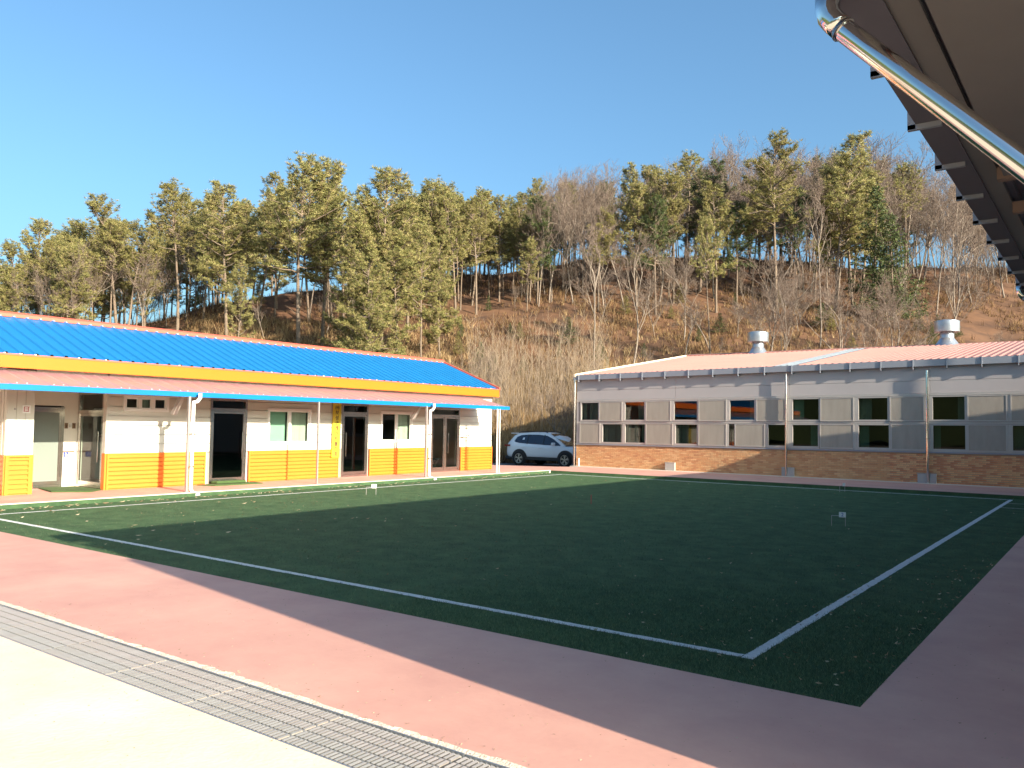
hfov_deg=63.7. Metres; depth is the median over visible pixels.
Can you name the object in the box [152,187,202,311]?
background pine
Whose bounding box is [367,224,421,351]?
pine tree
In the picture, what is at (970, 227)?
background bare tree
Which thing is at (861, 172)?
background pine
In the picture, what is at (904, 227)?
background pine
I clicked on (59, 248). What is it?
background pine
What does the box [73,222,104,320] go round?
background pine
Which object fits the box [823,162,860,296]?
background pine
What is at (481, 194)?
background pine
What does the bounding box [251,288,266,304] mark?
young conifer
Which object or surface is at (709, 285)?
dry undergrowth
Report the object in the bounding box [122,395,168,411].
window
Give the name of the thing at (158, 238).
background pine
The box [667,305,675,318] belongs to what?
young conifer
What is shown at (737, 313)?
leafless sapling
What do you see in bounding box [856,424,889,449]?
window
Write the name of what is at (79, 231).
pine tree
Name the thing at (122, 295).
background bare tree
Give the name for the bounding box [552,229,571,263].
background pine
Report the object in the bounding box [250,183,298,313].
pine tree
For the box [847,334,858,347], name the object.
young conifer
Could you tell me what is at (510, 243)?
background pine
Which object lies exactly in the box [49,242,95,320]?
background pine
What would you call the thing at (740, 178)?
background bare tree
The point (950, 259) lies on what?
leafless sapling
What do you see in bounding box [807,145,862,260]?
background bare tree
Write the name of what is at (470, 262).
background bare tree
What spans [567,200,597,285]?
background bare tree
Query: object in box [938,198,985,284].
background bare tree
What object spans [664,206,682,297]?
background pine
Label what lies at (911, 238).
background pine
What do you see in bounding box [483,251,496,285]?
background bare tree
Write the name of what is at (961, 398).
window
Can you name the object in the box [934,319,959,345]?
roof ventilator
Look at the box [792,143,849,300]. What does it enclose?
background bare tree
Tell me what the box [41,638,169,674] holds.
drain grate
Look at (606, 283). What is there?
leafless sapling
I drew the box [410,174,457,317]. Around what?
pine tree
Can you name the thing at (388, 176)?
pine tree
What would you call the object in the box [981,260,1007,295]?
leafless sapling
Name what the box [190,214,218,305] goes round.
background pine
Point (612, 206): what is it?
background pine
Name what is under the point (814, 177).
background pine
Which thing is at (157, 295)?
background bare tree
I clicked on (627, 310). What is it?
young conifer
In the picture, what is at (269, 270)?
background pine
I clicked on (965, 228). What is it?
background bare tree
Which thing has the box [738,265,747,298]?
leafless sapling
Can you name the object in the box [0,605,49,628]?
drain grate
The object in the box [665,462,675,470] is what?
utility box
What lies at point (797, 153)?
background bare tree
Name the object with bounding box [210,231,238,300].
background pine
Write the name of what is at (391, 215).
background pine
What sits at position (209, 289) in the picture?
background bare tree
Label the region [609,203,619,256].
background pine
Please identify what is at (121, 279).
background pine
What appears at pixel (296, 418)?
window
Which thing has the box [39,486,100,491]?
door mat
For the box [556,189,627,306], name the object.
background bare tree
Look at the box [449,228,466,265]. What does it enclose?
background pine
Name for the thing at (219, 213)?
background pine
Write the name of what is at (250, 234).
background pine
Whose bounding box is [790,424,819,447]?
window
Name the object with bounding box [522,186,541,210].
background pine
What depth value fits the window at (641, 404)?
34.93 m
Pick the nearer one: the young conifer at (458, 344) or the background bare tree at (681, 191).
the young conifer at (458, 344)
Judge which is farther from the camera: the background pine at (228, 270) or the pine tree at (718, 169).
the pine tree at (718, 169)
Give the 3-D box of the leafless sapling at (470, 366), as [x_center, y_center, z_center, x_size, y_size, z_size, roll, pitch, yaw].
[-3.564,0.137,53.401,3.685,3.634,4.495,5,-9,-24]
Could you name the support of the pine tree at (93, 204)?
on the hillside
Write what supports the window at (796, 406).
in the grey hall building at (950, 414)
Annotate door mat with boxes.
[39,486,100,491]
[197,481,262,485]
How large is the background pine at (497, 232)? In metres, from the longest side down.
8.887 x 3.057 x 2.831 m
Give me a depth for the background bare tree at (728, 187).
82.87 m
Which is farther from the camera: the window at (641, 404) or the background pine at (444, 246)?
the background pine at (444, 246)
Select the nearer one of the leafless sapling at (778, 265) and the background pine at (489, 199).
the leafless sapling at (778, 265)
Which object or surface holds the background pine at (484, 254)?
on the hillside
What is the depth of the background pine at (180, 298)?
82.59 m
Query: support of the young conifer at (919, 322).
on the hillside
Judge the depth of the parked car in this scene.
41.48 m
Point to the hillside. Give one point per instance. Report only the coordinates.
(976, 329)
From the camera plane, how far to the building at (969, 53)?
5.70 m
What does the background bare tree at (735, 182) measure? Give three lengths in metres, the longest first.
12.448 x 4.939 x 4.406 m
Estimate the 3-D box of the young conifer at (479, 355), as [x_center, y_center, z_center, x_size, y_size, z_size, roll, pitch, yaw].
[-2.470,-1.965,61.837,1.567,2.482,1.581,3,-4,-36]
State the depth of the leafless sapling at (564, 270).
78.57 m
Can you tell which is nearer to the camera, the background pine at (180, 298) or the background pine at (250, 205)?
the background pine at (250, 205)
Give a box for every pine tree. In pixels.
[0,238,34,312]
[0,249,17,306]
[12,216,62,314]
[40,218,98,296]
[68,192,138,323]
[83,228,125,321]
[119,218,164,326]
[144,177,205,329]
[185,199,227,319]
[186,179,261,335]
[220,256,257,337]
[248,150,347,343]
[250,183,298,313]
[255,171,294,308]
[282,155,357,345]
[314,183,356,317]
[319,208,403,352]
[330,251,407,355]
[331,165,431,349]
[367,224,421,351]
[381,179,433,331]
[399,222,445,356]
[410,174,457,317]
[414,234,461,357]
[426,188,479,317]
[456,196,497,314]
[480,194,518,301]
[509,198,530,278]
[612,160,659,289]
[627,164,676,296]
[632,193,679,314]
[640,164,670,279]
[650,169,691,303]
[669,150,706,274]
[681,157,738,291]
[688,210,722,353]
[689,180,737,312]
[720,200,759,302]
[734,172,782,296]
[739,127,813,309]
[775,185,816,306]
[803,162,843,304]
[809,129,884,313]
[813,154,881,306]
[842,166,889,301]
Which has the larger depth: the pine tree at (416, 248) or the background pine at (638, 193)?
the background pine at (638, 193)
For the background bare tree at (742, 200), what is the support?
on the hillside
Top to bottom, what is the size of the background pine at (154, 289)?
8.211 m
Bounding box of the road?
[492,463,575,466]
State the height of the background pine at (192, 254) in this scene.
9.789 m
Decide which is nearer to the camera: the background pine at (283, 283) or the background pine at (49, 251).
the background pine at (49, 251)
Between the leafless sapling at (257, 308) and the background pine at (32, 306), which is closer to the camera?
the leafless sapling at (257, 308)
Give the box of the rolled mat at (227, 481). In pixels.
[211,480,245,483]
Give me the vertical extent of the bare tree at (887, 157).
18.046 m
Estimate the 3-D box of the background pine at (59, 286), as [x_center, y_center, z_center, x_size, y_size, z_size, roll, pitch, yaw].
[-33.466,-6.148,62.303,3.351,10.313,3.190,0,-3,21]
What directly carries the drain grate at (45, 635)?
on the drain channel
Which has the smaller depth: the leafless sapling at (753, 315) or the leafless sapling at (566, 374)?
the leafless sapling at (566, 374)
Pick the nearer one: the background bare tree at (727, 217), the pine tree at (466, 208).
the pine tree at (466, 208)
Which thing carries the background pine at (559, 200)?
on the hillside
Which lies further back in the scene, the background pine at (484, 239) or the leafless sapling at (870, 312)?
the background pine at (484, 239)
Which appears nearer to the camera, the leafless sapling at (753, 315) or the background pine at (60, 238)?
the leafless sapling at (753, 315)
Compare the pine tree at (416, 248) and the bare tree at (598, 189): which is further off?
the bare tree at (598, 189)
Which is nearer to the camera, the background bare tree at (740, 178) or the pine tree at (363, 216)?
the pine tree at (363, 216)
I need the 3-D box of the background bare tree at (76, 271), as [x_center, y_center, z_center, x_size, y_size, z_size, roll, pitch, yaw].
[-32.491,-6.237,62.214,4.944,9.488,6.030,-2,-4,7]
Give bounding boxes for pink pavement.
[0,532,1023,767]
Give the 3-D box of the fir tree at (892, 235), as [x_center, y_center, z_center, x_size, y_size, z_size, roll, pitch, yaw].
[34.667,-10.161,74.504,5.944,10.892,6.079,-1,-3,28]
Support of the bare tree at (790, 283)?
on the hillside
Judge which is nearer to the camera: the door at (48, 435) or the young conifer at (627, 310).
the door at (48, 435)
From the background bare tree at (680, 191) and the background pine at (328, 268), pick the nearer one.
the background pine at (328, 268)
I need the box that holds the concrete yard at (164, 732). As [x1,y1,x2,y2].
[0,636,348,767]
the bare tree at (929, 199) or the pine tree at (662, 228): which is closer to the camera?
the pine tree at (662, 228)
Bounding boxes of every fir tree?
[845,183,913,319]
[860,213,932,325]
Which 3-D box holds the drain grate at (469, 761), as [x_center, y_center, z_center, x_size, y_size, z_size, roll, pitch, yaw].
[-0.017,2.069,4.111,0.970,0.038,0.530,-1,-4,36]
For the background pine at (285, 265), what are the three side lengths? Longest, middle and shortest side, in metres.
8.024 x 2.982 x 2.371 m
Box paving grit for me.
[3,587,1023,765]
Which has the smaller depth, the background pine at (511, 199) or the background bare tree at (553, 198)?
the background bare tree at (553, 198)
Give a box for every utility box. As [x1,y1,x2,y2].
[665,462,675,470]
[781,467,794,476]
[917,473,925,482]
[929,473,936,482]
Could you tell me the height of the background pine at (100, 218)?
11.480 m
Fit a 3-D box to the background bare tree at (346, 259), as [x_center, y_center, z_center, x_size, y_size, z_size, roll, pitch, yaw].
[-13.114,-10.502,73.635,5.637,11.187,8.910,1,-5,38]
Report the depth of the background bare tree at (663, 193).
81.49 m
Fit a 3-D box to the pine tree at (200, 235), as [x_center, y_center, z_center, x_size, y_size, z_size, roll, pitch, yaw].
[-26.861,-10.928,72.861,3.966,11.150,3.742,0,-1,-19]
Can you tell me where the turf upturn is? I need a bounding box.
[0,470,1023,508]
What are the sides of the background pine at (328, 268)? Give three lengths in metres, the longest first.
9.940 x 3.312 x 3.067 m
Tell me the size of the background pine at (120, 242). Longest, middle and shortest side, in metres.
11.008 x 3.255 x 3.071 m
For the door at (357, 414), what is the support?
in the blue roof building at (144, 407)
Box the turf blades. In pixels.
[0,474,1023,706]
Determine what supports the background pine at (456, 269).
on the hillside
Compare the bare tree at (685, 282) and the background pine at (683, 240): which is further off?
the background pine at (683, 240)
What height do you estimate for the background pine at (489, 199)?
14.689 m
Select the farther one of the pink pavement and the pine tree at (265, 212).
the pine tree at (265, 212)
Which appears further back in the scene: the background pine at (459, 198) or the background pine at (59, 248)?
the background pine at (459, 198)
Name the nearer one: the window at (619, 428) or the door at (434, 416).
the door at (434, 416)
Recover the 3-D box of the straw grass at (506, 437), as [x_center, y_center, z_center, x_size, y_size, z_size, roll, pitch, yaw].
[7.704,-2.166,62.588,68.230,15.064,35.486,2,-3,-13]
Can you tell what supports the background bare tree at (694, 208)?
on the hillside
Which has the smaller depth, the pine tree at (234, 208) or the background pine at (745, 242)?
the pine tree at (234, 208)
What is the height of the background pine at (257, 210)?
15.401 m
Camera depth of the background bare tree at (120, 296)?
82.99 m
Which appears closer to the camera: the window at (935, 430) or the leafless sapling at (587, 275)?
the window at (935, 430)
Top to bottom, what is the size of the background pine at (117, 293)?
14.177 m
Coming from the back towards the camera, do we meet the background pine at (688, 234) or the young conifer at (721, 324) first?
the background pine at (688, 234)
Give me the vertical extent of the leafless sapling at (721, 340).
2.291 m
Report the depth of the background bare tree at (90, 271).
65.87 m
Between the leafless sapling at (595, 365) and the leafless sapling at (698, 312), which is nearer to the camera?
the leafless sapling at (595, 365)
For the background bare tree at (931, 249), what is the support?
on the hillside
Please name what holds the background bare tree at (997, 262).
on the hillside
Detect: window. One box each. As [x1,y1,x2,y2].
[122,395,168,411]
[265,408,311,444]
[379,411,412,442]
[580,402,598,420]
[601,423,622,443]
[623,401,644,420]
[623,423,645,443]
[672,400,697,420]
[674,423,697,444]
[728,399,754,420]
[728,424,734,445]
[766,424,784,446]
[790,398,819,420]
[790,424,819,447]
[856,397,888,420]
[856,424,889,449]
[930,395,965,421]
[931,424,966,450]
[1010,424,1023,452]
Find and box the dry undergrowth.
[111,252,1023,463]
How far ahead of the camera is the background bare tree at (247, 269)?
71.81 m
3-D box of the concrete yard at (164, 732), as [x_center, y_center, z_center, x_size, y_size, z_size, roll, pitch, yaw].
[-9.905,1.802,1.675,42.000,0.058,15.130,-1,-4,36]
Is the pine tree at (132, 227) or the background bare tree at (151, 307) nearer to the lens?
the pine tree at (132, 227)
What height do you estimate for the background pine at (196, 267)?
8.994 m
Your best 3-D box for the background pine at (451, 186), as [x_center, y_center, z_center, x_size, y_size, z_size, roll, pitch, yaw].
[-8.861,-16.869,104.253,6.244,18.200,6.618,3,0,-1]
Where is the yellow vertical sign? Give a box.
[331,403,340,457]
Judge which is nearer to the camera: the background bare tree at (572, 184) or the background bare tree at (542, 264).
the background bare tree at (542, 264)
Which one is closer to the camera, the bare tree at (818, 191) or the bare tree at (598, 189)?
the bare tree at (818, 191)
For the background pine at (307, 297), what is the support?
on the hillside
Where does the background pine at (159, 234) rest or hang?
on the hillside
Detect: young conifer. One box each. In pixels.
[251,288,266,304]
[453,331,463,355]
[455,319,463,338]
[469,341,488,371]
[485,296,491,310]
[514,322,524,338]
[556,316,579,343]
[592,341,607,359]
[617,295,632,314]
[640,343,645,356]
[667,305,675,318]
[675,285,684,302]
[695,328,701,340]
[711,313,728,332]
[809,303,833,325]
[823,305,838,331]
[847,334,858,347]
[912,312,926,330]
[926,322,937,344]
[954,326,963,336]
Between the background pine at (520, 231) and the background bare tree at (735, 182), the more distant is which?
the background bare tree at (735, 182)
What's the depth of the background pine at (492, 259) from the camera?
103.22 m
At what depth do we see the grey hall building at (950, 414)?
31.35 m
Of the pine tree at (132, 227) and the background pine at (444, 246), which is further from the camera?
the background pine at (444, 246)
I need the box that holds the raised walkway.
[0,465,1023,503]
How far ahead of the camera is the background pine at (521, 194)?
86.06 m
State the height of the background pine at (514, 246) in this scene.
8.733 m
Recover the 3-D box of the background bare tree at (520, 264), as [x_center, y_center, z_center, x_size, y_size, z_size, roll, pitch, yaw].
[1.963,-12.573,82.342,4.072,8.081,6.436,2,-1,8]
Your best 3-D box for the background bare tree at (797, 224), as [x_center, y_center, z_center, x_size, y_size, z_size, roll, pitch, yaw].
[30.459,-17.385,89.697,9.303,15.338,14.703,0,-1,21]
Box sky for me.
[0,0,1006,324]
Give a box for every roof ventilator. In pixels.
[747,331,768,353]
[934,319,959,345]
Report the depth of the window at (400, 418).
28.78 m
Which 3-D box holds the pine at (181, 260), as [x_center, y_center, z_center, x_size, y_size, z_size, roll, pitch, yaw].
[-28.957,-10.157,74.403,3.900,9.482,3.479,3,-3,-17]
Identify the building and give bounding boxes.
[0,311,509,495]
[573,341,1023,487]
[840,0,1023,285]
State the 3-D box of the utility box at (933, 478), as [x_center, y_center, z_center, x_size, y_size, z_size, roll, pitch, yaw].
[14.300,3.207,27.980,0.220,0.329,0.116,-1,-4,36]
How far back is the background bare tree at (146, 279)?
64.94 m
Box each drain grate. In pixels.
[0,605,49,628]
[0,620,104,650]
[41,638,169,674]
[105,659,248,703]
[182,684,344,740]
[278,715,464,767]
[444,754,508,767]
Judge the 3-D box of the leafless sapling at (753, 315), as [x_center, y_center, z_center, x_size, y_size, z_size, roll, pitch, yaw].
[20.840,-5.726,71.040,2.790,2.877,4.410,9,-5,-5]
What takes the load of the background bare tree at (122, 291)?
on the hillside
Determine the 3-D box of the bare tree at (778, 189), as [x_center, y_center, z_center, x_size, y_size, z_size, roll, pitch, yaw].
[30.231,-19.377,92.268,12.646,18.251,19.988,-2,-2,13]
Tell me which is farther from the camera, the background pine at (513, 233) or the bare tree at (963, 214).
the background pine at (513, 233)
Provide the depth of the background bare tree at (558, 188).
102.18 m
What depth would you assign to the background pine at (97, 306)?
80.22 m
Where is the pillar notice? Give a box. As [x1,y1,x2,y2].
[22,405,30,412]
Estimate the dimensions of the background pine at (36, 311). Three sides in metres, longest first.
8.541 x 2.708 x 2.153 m
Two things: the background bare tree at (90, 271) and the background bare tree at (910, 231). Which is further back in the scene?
the background bare tree at (910, 231)
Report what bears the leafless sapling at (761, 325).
on the hillside
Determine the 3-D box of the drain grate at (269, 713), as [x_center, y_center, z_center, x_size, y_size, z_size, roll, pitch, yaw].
[-1.604,2.103,5.278,0.970,0.038,0.530,-1,-4,36]
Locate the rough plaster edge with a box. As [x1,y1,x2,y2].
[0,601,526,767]
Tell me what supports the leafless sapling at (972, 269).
on the hillside
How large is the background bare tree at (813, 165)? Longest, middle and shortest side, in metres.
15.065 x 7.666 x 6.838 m
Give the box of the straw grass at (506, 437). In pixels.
[181,297,923,462]
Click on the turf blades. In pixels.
(714, 661)
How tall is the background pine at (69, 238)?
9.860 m
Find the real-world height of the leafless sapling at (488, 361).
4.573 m
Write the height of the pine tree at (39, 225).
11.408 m
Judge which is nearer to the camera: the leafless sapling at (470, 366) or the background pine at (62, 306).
the leafless sapling at (470, 366)
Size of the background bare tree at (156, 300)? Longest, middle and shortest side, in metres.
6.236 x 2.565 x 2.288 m
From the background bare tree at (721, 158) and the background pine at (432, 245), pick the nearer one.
the background pine at (432, 245)
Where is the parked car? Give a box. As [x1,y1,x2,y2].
[505,431,575,466]
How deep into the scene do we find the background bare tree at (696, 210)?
98.48 m
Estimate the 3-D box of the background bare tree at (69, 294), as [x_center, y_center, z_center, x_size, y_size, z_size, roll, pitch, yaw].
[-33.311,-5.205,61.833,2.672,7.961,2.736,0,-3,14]
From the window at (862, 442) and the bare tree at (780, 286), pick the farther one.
the bare tree at (780, 286)
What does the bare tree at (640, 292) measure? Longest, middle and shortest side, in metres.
11.216 x 5.190 x 4.630 m
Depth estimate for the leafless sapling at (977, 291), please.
81.61 m
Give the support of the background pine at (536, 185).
on the hillside
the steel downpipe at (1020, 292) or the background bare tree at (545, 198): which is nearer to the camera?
the steel downpipe at (1020, 292)
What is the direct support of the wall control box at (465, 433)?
attached to the blue roof building at (144, 407)
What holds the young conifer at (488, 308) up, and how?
on the hillside
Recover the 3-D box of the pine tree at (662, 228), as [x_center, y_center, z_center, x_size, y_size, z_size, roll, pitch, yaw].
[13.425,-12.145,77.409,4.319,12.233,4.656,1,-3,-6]
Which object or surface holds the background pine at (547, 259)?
on the hillside
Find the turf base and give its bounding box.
[0,473,1023,706]
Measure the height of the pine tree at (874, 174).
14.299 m
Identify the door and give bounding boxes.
[32,407,64,488]
[75,392,103,488]
[207,398,247,483]
[339,404,368,476]
[430,408,459,471]
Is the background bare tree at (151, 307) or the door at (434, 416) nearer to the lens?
the door at (434, 416)
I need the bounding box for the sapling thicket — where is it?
[459,299,635,435]
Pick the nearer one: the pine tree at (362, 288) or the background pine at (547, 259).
the pine tree at (362, 288)
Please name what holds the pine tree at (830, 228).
on the hillside
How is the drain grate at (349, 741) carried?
on the drain channel
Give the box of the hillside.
[134,256,1023,463]
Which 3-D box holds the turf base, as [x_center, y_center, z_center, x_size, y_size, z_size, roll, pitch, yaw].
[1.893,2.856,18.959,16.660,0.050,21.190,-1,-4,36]
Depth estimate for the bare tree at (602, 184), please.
90.91 m
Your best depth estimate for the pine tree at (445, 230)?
74.39 m
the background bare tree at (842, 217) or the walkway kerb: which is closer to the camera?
the walkway kerb
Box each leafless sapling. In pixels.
[246,299,266,337]
[300,286,341,332]
[341,319,373,349]
[450,359,484,373]
[467,344,518,382]
[490,369,507,390]
[510,282,521,300]
[543,255,561,298]
[553,255,583,301]
[554,315,575,338]
[556,356,570,375]
[572,266,599,290]
[587,356,602,370]
[589,270,620,319]
[617,284,681,335]
[632,347,655,361]
[656,267,691,304]
[669,302,707,354]
[671,296,709,347]
[718,337,724,350]
[720,298,752,336]
[731,276,748,302]
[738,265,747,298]
[740,302,768,328]
[751,316,775,333]
[758,278,831,323]
[768,257,790,280]
[783,284,808,326]
[844,302,884,346]
[931,267,982,307]
[940,252,969,280]
[965,262,981,283]
[967,282,987,307]
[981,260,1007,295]
[986,257,1005,281]
[987,330,1013,341]
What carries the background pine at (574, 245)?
on the hillside
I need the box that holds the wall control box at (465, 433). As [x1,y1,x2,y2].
[463,430,468,436]
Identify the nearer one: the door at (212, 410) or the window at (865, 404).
the door at (212, 410)
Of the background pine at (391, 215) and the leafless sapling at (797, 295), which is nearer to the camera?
the leafless sapling at (797, 295)
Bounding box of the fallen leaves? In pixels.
[0,472,1014,695]
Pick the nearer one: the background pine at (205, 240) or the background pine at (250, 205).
the background pine at (250, 205)
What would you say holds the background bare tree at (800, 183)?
on the hillside
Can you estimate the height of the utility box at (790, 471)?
0.329 m
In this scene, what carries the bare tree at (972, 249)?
on the hillside
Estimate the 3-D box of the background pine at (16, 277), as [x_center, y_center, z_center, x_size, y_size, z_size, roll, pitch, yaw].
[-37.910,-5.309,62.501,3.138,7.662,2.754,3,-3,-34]
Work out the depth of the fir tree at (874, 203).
76.05 m
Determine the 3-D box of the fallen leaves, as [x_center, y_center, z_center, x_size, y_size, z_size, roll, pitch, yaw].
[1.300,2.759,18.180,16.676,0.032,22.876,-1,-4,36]
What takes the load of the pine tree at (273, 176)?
on the hillside
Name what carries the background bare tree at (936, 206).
on the hillside
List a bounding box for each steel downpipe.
[815,0,1023,183]
[1015,284,1023,300]
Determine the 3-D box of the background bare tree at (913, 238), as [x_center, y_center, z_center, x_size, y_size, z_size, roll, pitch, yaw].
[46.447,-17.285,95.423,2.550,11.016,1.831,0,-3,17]
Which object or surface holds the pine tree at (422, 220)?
on the hillside
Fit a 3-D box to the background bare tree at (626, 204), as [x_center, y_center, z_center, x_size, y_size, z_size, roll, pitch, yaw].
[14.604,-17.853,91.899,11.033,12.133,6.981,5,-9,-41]
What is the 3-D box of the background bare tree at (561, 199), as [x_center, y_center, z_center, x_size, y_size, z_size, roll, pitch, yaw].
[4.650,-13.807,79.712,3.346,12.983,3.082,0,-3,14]
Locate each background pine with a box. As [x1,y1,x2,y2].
[0,263,33,313]
[3,254,49,312]
[19,290,43,314]
[31,235,62,308]
[40,232,66,285]
[41,228,64,253]
[42,238,97,318]
[43,241,88,317]
[48,277,84,319]
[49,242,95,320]
[54,233,90,315]
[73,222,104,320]
[83,252,108,320]
[86,240,109,320]
[87,215,110,321]
[88,215,136,322]
[90,218,139,321]
[101,238,139,323]
[117,219,162,324]
[118,248,155,325]
[131,240,171,326]
[143,227,174,310]
[147,235,182,313]
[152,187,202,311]
[154,216,189,318]
[155,251,185,314]
[165,232,188,315]
[166,197,198,305]
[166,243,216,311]
[182,215,201,308]
[185,235,222,304]
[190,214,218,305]
[193,217,226,310]
[201,191,242,306]
[204,190,226,301]
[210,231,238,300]
[216,233,235,306]
[219,198,264,324]
[227,201,258,307]
[228,200,283,295]
[240,218,258,297]
[254,200,295,295]
[255,210,294,316]
[277,181,315,323]
[277,232,294,294]
[298,205,311,305]
[314,215,334,312]
[314,235,340,319]
[316,186,348,308]
[340,202,360,309]
[373,198,403,301]
[373,207,392,268]
[409,189,435,316]
[420,213,449,315]
[428,222,451,304]
[435,178,462,210]
[444,191,471,300]
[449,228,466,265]
[450,258,472,274]
[451,215,478,309]
[460,252,472,275]
[465,185,497,305]
[468,196,485,276]
[471,196,503,272]
[472,201,497,273]
[475,210,500,296]
[477,189,502,271]
[479,203,494,281]
[489,209,508,285]
[495,222,515,298]
[500,195,517,271]
[504,191,531,288]
[507,206,518,282]
[507,218,524,279]
[510,208,539,295]
[514,207,542,301]
[514,236,541,311]
[516,194,559,305]
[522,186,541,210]
[524,177,551,199]
[549,204,565,273]
[552,180,577,264]
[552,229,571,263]
[564,211,586,277]
[580,206,620,310]
[596,187,620,243]
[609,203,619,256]
[616,181,664,306]
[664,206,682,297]
[672,174,696,263]
[677,211,696,260]
[678,228,706,248]
[681,168,698,255]
[681,184,700,248]
[731,174,763,272]
[755,220,776,262]
[763,160,792,262]
[775,172,805,276]
[806,154,822,259]
[815,153,845,271]
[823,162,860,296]
[833,164,885,285]
[885,160,927,289]
[887,209,914,271]
[888,172,926,256]
[889,168,926,273]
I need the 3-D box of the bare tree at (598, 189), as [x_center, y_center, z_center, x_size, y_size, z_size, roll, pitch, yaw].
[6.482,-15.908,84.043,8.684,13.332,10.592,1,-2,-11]
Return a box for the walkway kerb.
[0,466,1023,504]
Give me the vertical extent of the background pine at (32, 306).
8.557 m
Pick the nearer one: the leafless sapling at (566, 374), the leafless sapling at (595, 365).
the leafless sapling at (595, 365)
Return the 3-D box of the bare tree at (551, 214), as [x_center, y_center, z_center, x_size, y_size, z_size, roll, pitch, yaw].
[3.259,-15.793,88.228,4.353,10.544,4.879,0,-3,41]
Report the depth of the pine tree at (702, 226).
60.40 m
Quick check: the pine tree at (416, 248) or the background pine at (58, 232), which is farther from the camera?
the background pine at (58, 232)
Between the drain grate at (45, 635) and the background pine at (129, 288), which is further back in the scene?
the background pine at (129, 288)
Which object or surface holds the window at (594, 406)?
in the grey hall building at (950, 414)
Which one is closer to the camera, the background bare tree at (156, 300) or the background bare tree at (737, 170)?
the background bare tree at (156, 300)
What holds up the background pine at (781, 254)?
on the hillside
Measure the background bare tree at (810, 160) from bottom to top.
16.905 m
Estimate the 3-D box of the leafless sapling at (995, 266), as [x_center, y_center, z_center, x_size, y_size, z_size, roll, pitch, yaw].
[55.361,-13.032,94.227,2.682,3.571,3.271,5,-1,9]
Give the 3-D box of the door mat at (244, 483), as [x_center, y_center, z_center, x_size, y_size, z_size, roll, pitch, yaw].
[-7.698,2.752,22.702,0.600,0.026,1.850,-1,-4,36]
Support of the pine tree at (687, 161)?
on the hillside
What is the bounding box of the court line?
[0,474,1011,658]
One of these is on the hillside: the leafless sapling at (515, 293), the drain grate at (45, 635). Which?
the leafless sapling at (515, 293)
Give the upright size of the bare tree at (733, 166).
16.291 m
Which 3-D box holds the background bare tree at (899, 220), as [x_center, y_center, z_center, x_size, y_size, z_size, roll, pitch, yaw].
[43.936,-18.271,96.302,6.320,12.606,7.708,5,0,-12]
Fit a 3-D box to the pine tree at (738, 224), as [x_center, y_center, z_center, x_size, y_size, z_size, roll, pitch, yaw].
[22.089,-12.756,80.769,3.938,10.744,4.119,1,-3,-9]
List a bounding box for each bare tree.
[6,261,63,316]
[44,265,93,316]
[50,236,125,318]
[82,252,107,302]
[102,239,131,321]
[106,242,129,322]
[106,258,140,324]
[123,241,167,325]
[123,280,168,323]
[135,288,176,321]
[146,289,162,321]
[149,267,166,322]
[154,257,193,326]
[160,233,229,302]
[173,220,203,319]
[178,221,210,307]
[242,242,255,314]
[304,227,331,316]
[332,211,383,307]
[466,226,485,295]
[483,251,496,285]
[515,233,544,294]
[516,183,596,303]
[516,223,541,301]
[517,378,576,433]
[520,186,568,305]
[536,214,554,292]
[537,190,558,277]
[539,161,613,290]
[539,187,558,301]
[542,176,576,302]
[544,167,598,264]
[547,167,617,278]
[549,167,581,204]
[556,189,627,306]
[564,165,606,293]
[564,171,606,262]
[564,172,609,276]
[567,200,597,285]
[567,219,605,369]
[582,206,627,309]
[585,175,607,272]
[592,164,652,273]
[594,158,627,270]
[597,160,690,300]
[605,179,681,252]
[608,225,668,362]
[646,233,710,339]
[657,165,692,257]
[666,158,688,256]
[676,145,745,298]
[676,164,722,265]
[682,186,747,234]
[692,134,747,271]
[694,134,802,269]
[706,175,740,255]
[709,146,735,190]
[716,161,793,295]
[717,147,752,253]
[724,167,759,276]
[725,131,832,288]
[729,153,752,249]
[730,168,747,256]
[731,237,843,350]
[736,170,815,281]
[749,151,767,259]
[749,258,817,350]
[750,157,828,291]
[752,160,813,258]
[757,257,921,348]
[763,141,811,269]
[772,153,834,291]
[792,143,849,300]
[796,176,836,346]
[797,154,829,270]
[801,147,820,235]
[803,144,850,274]
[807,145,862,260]
[820,151,870,294]
[834,166,963,295]
[848,258,993,347]
[859,132,916,276]
[863,132,891,265]
[863,147,941,281]
[874,154,912,267]
[876,160,954,278]
[880,175,918,274]
[883,182,925,274]
[884,136,934,282]
[901,187,955,277]
[904,166,969,314]
[906,177,925,273]
[907,185,949,308]
[909,194,922,278]
[912,169,923,273]
[918,171,951,266]
[924,215,992,319]
[927,174,971,244]
[930,184,985,314]
[931,181,964,302]
[934,177,970,273]
[937,204,993,302]
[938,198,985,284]
[945,203,972,273]
[955,206,982,285]
[966,209,1004,297]
[966,225,996,292]
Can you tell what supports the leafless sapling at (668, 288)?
on the hillside
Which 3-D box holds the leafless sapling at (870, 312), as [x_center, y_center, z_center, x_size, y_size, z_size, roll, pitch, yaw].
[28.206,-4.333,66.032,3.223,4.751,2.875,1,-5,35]
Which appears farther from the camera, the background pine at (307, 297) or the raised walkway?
the background pine at (307, 297)

